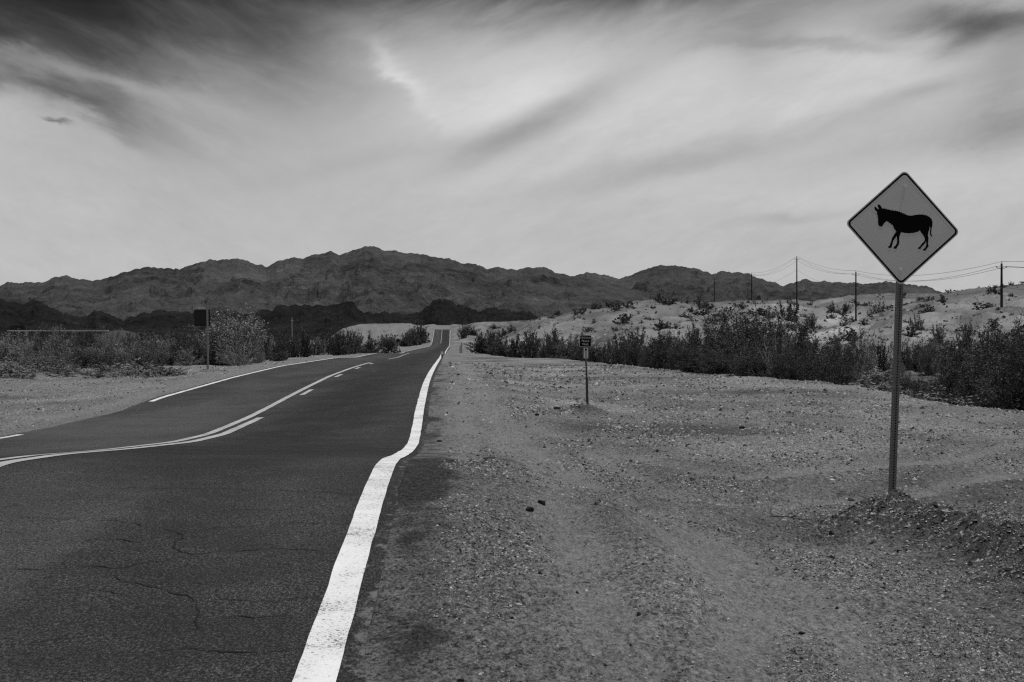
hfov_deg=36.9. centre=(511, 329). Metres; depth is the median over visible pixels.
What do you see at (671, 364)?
shrub
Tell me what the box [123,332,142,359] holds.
shrub
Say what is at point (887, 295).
overhead wire
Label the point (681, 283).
mountain
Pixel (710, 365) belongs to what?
shrub
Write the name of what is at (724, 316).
shrub
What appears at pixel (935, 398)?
dry tuft
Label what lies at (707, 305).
tuft
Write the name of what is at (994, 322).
tuft
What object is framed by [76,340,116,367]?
shrub
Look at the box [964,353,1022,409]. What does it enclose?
shrub
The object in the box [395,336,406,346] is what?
shrub
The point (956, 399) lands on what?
dry tuft
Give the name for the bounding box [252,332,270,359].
shrub
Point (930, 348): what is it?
tuft
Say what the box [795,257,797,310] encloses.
utility pole
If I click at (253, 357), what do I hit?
shrub
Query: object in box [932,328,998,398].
shrub
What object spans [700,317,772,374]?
shrub
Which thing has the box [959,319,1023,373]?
shrub
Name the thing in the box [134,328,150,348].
shrub
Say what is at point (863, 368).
shrub
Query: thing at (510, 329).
shrub
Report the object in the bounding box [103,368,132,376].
dry tuft
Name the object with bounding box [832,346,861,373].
shrub
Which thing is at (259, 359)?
shrub
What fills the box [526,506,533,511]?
rock
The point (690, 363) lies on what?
shrub
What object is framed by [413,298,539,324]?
hill
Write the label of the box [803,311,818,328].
shrub
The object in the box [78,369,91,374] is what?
dry tuft
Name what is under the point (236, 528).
road
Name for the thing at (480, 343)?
shrub
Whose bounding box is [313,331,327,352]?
shrub
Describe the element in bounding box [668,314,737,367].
shrub
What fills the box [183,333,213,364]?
shrub
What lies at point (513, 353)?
shrub
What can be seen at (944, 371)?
shrub
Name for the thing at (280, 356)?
shrub
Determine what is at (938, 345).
shrub
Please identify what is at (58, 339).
shrub
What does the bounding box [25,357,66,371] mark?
dry tuft
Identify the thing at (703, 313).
tuft
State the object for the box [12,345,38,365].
shrub
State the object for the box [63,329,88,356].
shrub
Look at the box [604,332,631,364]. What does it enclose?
shrub
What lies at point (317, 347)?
shrub
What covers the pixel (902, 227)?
burro sign
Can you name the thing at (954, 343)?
shrub
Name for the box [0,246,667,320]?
mountain
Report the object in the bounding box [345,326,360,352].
shrub
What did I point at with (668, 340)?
shrub
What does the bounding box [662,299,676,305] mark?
tuft
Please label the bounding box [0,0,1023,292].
sky
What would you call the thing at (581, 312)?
tuft
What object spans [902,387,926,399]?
dry tuft
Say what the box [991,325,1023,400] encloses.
shrub
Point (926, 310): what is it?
tuft
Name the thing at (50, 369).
dry tuft
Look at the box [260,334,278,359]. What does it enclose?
shrub
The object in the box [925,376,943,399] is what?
shrub
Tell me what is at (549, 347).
shrub
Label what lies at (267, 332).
shrub
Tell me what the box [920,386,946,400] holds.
dry tuft
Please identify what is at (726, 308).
tuft
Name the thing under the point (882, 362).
shrub
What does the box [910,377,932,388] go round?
dry tuft
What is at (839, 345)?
shrub
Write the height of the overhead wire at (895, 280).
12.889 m
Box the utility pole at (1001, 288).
[996,262,1006,307]
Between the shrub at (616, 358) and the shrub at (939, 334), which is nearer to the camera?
the shrub at (616, 358)
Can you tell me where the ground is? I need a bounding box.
[0,283,1023,681]
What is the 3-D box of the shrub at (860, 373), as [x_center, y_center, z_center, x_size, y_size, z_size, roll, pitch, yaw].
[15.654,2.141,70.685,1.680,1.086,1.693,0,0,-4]
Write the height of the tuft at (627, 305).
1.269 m
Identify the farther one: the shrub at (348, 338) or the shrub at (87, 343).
the shrub at (348, 338)
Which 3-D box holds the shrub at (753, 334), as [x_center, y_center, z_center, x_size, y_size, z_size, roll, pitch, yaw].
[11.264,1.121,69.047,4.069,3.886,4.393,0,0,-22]
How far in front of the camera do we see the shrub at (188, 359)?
90.24 m
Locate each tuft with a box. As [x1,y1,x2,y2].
[0,357,45,377]
[0,361,30,377]
[6,356,42,370]
[13,369,39,378]
[19,359,54,372]
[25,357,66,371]
[37,360,84,376]
[43,359,85,372]
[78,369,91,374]
[81,368,107,377]
[90,359,120,370]
[93,361,127,372]
[100,359,136,371]
[100,369,125,377]
[101,358,152,375]
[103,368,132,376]
[108,366,139,375]
[123,358,172,376]
[131,365,165,377]
[149,364,178,376]
[165,365,188,375]
[554,309,562,315]
[572,307,586,313]
[583,326,593,331]
[589,303,601,308]
[605,302,616,306]
[612,314,629,324]
[619,312,633,320]
[622,302,637,308]
[653,319,669,329]
[655,297,666,302]
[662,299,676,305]
[698,305,708,315]
[700,303,715,308]
[724,307,734,311]
[798,324,815,333]
[839,321,850,326]
[839,326,863,341]
[849,377,900,390]
[858,318,868,324]
[863,365,892,379]
[877,371,891,380]
[885,372,912,382]
[902,325,921,336]
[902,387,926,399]
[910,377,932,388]
[914,343,944,355]
[915,385,995,406]
[915,391,947,400]
[918,303,934,312]
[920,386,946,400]
[922,295,934,301]
[924,393,947,402]
[936,294,947,302]
[972,301,991,309]
[985,284,998,292]
[986,289,999,293]
[986,318,1002,327]
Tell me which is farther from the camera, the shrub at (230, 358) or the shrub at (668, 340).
the shrub at (668, 340)
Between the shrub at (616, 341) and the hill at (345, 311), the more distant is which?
the hill at (345, 311)
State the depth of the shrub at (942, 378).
59.32 m
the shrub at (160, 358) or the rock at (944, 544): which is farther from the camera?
the shrub at (160, 358)
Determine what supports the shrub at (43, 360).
on the ground
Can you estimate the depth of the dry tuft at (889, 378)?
75.76 m
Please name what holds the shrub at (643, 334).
on the ground
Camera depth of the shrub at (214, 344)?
92.63 m
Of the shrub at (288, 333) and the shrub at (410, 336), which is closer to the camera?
the shrub at (288, 333)
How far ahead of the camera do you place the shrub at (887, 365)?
79.06 m
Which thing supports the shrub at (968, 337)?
on the ground
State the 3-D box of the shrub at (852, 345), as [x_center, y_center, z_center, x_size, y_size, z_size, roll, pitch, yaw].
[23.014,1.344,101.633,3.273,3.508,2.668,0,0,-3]
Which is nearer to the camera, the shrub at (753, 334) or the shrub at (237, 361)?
the shrub at (753, 334)
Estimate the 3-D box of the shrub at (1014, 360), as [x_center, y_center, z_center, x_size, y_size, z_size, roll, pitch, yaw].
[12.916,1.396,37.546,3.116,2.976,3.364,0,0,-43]
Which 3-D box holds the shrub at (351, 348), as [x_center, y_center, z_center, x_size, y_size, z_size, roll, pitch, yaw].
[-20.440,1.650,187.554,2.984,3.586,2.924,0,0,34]
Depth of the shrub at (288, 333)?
195.71 m
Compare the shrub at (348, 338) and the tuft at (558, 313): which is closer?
the shrub at (348, 338)
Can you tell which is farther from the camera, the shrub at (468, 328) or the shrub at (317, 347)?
the shrub at (468, 328)
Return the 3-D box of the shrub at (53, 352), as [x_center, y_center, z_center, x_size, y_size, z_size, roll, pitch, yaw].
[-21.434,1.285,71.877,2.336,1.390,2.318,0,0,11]
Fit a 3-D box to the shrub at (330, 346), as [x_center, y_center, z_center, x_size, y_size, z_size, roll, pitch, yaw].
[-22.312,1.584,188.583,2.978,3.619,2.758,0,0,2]
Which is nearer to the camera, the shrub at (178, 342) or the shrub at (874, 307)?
the shrub at (178, 342)
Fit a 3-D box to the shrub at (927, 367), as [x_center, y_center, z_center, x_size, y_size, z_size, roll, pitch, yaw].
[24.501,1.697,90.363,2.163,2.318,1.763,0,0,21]
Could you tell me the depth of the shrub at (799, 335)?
63.22 m
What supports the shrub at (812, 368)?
on the ground
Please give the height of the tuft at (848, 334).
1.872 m
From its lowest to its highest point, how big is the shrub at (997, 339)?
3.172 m
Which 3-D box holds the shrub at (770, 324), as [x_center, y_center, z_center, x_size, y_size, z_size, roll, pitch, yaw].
[11.371,1.034,64.917,4.036,3.916,4.112,0,0,45]
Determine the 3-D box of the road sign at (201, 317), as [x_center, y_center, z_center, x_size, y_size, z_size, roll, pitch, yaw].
[-13.004,0.397,64.396,0.660,2.758,0.138,0,0,0]
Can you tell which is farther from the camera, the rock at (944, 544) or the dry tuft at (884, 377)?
the dry tuft at (884, 377)
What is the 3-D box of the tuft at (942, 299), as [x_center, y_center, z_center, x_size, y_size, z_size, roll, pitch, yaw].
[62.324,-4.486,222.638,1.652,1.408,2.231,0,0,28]
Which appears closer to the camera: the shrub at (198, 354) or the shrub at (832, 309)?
the shrub at (198, 354)
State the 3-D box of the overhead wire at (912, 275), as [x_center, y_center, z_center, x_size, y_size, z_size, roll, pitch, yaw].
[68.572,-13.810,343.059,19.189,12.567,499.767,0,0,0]
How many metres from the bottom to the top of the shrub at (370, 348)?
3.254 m
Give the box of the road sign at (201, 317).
[194,306,209,368]
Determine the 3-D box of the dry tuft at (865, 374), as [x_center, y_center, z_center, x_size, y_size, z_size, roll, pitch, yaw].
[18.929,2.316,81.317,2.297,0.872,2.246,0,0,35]
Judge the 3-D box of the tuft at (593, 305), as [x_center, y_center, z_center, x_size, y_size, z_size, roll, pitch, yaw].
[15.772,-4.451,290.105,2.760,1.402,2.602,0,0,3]
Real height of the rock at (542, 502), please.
0.047 m
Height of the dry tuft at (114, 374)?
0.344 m
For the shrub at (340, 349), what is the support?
on the ground
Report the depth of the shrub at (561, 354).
105.81 m
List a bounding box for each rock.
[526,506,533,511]
[538,499,545,505]
[941,542,948,547]
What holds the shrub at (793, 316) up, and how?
on the ground
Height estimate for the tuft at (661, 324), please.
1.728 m
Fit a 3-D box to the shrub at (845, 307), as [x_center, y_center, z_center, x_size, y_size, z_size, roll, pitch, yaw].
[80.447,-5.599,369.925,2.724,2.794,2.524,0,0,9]
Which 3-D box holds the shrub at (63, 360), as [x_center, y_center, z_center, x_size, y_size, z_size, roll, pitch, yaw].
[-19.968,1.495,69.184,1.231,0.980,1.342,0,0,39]
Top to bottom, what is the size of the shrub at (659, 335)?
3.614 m
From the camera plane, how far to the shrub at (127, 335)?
237.49 m
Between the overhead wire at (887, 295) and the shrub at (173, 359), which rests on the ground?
the shrub at (173, 359)
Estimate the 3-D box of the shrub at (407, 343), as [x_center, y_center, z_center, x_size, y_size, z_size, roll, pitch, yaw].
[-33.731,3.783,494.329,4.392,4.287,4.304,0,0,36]
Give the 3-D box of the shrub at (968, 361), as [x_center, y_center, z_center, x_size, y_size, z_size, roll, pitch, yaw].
[13.766,1.336,43.055,2.992,2.755,2.881,0,0,9]
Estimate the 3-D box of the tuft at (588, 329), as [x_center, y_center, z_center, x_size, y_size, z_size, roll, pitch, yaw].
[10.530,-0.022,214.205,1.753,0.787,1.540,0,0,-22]
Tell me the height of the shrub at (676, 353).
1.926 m
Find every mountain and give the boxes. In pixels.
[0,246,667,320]
[575,265,945,302]
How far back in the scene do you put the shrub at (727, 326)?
70.58 m
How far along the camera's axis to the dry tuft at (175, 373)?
59.02 m
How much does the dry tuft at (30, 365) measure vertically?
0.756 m
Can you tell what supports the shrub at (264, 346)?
on the ground
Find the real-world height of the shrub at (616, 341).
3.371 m
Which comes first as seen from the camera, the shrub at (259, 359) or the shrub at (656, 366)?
the shrub at (656, 366)
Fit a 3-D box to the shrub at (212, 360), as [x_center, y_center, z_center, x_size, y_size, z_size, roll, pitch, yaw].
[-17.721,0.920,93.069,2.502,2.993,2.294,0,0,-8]
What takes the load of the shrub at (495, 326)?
on the ground
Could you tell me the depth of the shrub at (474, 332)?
592.57 m
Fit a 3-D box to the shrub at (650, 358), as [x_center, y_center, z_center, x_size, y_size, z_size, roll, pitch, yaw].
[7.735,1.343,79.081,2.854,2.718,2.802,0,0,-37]
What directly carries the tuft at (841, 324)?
on the ground
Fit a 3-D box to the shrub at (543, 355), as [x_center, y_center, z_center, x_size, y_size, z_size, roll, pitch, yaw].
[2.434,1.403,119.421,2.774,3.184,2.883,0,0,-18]
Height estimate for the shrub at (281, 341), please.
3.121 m
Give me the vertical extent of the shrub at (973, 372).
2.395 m
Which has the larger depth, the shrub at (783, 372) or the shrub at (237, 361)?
the shrub at (237, 361)
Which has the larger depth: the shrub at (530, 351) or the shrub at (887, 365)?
the shrub at (530, 351)
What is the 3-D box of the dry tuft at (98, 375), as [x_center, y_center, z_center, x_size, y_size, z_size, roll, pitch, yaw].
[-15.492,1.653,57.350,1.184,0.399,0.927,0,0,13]
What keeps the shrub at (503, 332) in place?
on the ground
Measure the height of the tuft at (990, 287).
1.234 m
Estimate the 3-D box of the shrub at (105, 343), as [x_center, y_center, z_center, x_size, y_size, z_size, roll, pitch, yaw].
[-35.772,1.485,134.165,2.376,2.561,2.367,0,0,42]
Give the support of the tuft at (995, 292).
on the ground
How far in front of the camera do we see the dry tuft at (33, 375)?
57.58 m
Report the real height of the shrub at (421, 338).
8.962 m
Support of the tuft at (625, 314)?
on the ground
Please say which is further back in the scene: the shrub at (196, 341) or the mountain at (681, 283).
the mountain at (681, 283)
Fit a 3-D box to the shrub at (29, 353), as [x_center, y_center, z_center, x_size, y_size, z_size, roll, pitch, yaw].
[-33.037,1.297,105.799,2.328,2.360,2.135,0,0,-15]
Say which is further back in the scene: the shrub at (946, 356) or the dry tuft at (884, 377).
the dry tuft at (884, 377)
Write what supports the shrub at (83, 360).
on the ground
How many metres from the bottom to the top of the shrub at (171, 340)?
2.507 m
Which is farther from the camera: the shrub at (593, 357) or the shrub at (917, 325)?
the shrub at (917, 325)
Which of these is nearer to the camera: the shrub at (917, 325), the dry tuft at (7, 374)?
the dry tuft at (7, 374)
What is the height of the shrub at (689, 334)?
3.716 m
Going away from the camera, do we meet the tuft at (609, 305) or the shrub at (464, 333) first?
the tuft at (609, 305)
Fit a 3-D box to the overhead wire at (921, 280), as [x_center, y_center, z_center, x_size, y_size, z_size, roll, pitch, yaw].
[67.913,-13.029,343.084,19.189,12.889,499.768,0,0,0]
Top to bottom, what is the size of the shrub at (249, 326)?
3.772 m
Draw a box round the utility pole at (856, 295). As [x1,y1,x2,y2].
[852,272,859,320]
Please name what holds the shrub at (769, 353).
on the ground
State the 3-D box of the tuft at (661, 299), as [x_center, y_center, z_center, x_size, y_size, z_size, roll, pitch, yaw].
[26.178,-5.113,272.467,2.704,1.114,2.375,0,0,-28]
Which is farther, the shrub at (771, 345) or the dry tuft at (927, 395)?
the shrub at (771, 345)
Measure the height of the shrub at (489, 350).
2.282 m
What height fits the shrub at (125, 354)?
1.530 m
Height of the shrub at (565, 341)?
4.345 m
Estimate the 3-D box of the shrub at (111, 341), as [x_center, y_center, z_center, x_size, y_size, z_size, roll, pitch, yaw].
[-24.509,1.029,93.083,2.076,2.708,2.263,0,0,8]
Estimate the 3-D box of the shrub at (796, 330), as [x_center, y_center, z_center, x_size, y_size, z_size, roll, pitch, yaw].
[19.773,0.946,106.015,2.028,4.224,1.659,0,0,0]
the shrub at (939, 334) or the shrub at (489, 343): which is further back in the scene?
the shrub at (489, 343)
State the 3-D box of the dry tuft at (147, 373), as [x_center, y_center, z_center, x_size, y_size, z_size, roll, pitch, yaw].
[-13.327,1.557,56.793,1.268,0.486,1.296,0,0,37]
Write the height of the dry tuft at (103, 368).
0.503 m
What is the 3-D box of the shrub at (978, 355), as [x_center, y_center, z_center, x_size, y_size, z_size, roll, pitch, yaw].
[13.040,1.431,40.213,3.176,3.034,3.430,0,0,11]
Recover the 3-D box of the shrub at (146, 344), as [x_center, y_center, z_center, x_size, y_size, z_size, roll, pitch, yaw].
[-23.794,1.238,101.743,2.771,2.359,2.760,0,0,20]
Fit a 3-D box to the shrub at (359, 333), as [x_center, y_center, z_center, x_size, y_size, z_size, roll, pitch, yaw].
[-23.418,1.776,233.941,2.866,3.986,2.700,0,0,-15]
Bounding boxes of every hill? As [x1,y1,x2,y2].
[0,298,422,335]
[0,317,357,339]
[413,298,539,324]
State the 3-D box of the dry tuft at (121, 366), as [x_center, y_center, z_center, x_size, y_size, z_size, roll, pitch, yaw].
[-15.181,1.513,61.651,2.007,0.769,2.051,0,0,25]
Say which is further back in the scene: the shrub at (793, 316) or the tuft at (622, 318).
the shrub at (793, 316)
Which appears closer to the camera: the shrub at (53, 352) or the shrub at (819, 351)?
the shrub at (53, 352)
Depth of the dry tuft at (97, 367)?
66.19 m
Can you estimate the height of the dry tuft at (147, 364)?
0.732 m
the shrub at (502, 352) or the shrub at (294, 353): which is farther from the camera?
the shrub at (294, 353)
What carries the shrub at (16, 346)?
on the ground
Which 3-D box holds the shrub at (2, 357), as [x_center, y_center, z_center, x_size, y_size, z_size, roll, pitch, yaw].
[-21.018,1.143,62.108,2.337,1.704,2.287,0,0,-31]
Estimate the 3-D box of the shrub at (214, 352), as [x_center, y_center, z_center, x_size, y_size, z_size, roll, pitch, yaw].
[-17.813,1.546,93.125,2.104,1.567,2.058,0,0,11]
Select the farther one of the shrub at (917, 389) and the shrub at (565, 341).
the shrub at (565, 341)
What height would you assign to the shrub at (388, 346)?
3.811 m
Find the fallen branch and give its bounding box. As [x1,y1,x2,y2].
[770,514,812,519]
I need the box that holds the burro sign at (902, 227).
[847,172,957,492]
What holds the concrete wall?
on the ground
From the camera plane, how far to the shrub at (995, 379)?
38.11 m
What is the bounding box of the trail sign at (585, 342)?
[579,335,591,404]
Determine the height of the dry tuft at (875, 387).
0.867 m
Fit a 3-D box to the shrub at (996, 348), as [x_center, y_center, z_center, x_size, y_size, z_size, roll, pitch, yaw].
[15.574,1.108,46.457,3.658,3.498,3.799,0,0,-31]
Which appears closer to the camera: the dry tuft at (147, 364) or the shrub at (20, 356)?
the dry tuft at (147, 364)
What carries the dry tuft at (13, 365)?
on the ground
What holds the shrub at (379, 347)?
on the ground
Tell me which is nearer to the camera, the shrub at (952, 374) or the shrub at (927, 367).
the shrub at (952, 374)
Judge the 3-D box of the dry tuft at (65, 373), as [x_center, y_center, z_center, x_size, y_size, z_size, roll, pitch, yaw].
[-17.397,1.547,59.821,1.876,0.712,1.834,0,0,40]
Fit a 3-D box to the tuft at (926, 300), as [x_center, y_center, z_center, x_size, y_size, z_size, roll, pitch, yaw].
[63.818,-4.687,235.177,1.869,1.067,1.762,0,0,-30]
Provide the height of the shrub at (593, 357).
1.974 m
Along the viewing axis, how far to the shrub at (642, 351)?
80.74 m
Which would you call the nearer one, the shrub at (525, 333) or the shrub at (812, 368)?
the shrub at (812, 368)
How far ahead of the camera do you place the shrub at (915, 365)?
98.78 m
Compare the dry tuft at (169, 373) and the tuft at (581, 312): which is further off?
the tuft at (581, 312)
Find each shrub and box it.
[0,329,33,362]
[0,343,24,368]
[0,344,19,368]
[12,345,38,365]
[15,348,58,371]
[19,331,37,359]
[26,321,67,360]
[35,324,77,362]
[35,342,74,365]
[52,352,79,370]
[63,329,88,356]
[66,344,98,368]
[71,328,107,358]
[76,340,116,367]
[92,332,114,350]
[94,326,125,364]
[97,349,130,366]
[112,342,141,366]
[120,328,139,351]
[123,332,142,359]
[127,348,162,368]
[132,332,170,356]
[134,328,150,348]
[136,343,172,365]
[159,331,176,357]
[160,325,182,346]
[162,349,184,365]
[169,328,195,361]
[171,344,204,365]
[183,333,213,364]
[185,334,210,351]
[188,303,269,364]
[200,320,225,364]
[200,349,221,364]
[210,306,270,364]
[215,327,257,365]
[216,350,241,365]
[249,350,257,363]
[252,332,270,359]
[254,345,266,362]
[258,326,269,357]
[259,325,279,359]
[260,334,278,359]
[266,331,291,360]
[274,328,292,357]
[280,326,299,343]
[281,333,297,352]
[285,334,303,356]
[293,326,315,356]
[296,327,313,347]
[303,334,328,354]
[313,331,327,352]
[320,328,336,354]
[328,326,350,355]
[332,329,356,354]
[342,325,360,353]
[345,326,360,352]
[352,328,365,351]
[356,330,381,353]
[362,337,382,352]
[378,330,400,352]
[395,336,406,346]
[400,335,413,346]
[405,327,419,345]
[407,322,425,343]
[413,322,429,344]
[415,322,430,343]
[457,325,468,338]
[462,321,473,334]
[465,333,488,353]
[468,327,478,335]
[474,329,487,347]
[477,330,505,354]
[484,327,500,341]
[485,334,507,355]
[490,324,501,328]
[491,334,522,356]
[496,326,508,337]
[504,329,529,357]
[506,323,515,332]
[518,329,542,357]
[519,327,541,353]
[525,327,555,357]
[541,323,568,347]
[542,327,567,357]
[547,332,580,359]
[567,339,595,360]
[582,336,612,363]
[598,335,618,364]
[604,326,632,355]
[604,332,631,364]
[618,320,648,358]
[619,337,643,365]
[621,337,655,366]
[637,330,667,367]
[640,330,680,368]
[642,325,673,351]
[649,335,672,369]
[655,330,677,351]
[663,335,706,370]
[663,338,686,369]
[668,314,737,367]
[671,346,719,372]
[684,319,703,344]
[686,329,737,368]
[687,344,745,374]
[690,305,767,359]
[693,293,707,307]
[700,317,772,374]
[716,301,790,345]
[724,343,778,376]
[729,308,815,357]
[729,327,805,375]
[735,311,801,351]
[747,324,801,376]
[759,347,817,380]
[762,321,829,362]
[762,333,837,382]
[774,291,799,322]
[788,312,812,341]
[801,341,846,384]
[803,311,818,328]
[810,350,857,384]
[816,327,854,365]
[817,344,835,368]
[827,300,840,312]
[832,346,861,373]
[838,325,875,370]
[841,302,850,310]
[847,365,867,384]
[851,339,880,373]
[852,375,875,386]
[862,328,892,372]
[866,297,884,313]
[866,369,886,390]
[883,355,905,377]
[889,369,915,391]
[901,337,917,370]
[905,376,935,395]
[906,330,936,372]
[908,311,924,330]
[909,338,944,375]
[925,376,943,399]
[926,320,948,345]
[926,336,948,371]
[927,320,1017,402]
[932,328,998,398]
[932,344,990,402]
[933,366,952,393]
[940,331,966,371]
[948,331,1020,402]
[950,331,1022,406]
[953,353,1007,406]
[955,320,977,347]
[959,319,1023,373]
[963,310,1023,358]
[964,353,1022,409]
[970,326,1023,410]
[974,323,1023,383]
[981,345,1023,408]
[984,314,1023,368]
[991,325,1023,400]
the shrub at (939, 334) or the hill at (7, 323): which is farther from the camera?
the hill at (7, 323)
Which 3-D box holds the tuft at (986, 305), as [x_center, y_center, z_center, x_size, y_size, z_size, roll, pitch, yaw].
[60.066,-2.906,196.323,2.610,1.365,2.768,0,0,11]
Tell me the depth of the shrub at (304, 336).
241.85 m
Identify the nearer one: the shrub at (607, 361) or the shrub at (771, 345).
the shrub at (771, 345)
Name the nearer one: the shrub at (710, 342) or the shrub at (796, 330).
the shrub at (710, 342)
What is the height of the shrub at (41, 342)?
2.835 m
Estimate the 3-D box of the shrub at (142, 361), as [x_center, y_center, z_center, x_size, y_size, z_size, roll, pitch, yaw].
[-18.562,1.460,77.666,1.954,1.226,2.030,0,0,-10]
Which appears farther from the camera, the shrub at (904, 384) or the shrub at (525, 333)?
the shrub at (525, 333)
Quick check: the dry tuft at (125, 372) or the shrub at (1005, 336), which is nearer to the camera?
the shrub at (1005, 336)
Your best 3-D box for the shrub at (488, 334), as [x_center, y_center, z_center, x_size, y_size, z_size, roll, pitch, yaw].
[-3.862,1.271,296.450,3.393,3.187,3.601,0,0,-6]
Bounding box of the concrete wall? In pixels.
[7,330,107,346]
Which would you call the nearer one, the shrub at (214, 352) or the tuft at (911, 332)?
the shrub at (214, 352)
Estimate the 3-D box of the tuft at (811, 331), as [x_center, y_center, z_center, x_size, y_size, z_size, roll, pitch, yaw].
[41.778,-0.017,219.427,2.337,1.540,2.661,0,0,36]
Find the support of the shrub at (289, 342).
on the ground
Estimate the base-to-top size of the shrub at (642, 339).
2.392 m
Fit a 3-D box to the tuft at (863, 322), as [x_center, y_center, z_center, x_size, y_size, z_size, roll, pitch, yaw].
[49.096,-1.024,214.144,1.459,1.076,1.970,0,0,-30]
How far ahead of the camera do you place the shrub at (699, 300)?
331.12 m
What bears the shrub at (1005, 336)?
on the ground
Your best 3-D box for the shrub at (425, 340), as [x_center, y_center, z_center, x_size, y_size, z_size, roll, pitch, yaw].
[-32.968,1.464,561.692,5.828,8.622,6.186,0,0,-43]
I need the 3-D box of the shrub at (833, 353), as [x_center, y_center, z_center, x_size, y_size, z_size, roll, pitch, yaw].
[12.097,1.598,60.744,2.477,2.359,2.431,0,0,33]
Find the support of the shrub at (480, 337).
on the ground
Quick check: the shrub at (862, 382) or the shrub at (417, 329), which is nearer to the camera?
the shrub at (862, 382)
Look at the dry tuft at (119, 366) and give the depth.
64.78 m
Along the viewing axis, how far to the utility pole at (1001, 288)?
200.35 m
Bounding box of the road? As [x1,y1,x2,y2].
[0,329,450,681]
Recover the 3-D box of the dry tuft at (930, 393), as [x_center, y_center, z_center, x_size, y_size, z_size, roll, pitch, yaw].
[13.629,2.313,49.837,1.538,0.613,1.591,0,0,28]
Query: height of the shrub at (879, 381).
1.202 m
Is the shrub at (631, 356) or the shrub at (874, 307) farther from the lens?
the shrub at (874, 307)
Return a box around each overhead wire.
[715,257,1023,279]
[717,271,1023,297]
[733,260,1023,281]
[746,258,1013,280]
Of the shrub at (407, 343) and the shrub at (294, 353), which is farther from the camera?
the shrub at (407, 343)
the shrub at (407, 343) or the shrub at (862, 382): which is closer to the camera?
the shrub at (862, 382)
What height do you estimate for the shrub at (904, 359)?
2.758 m
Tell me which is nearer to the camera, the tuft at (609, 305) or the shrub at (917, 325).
the shrub at (917, 325)
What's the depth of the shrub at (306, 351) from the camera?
151.99 m
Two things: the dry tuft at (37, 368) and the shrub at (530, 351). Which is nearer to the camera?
the dry tuft at (37, 368)
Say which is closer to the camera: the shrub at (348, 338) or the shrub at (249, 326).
the shrub at (249, 326)
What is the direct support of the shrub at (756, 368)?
on the ground
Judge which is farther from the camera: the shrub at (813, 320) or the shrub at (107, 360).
the shrub at (813, 320)
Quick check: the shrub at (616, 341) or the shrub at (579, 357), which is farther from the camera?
the shrub at (616, 341)
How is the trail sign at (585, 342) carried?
on the ground
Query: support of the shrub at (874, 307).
on the ground
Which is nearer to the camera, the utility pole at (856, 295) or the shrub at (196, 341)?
the shrub at (196, 341)

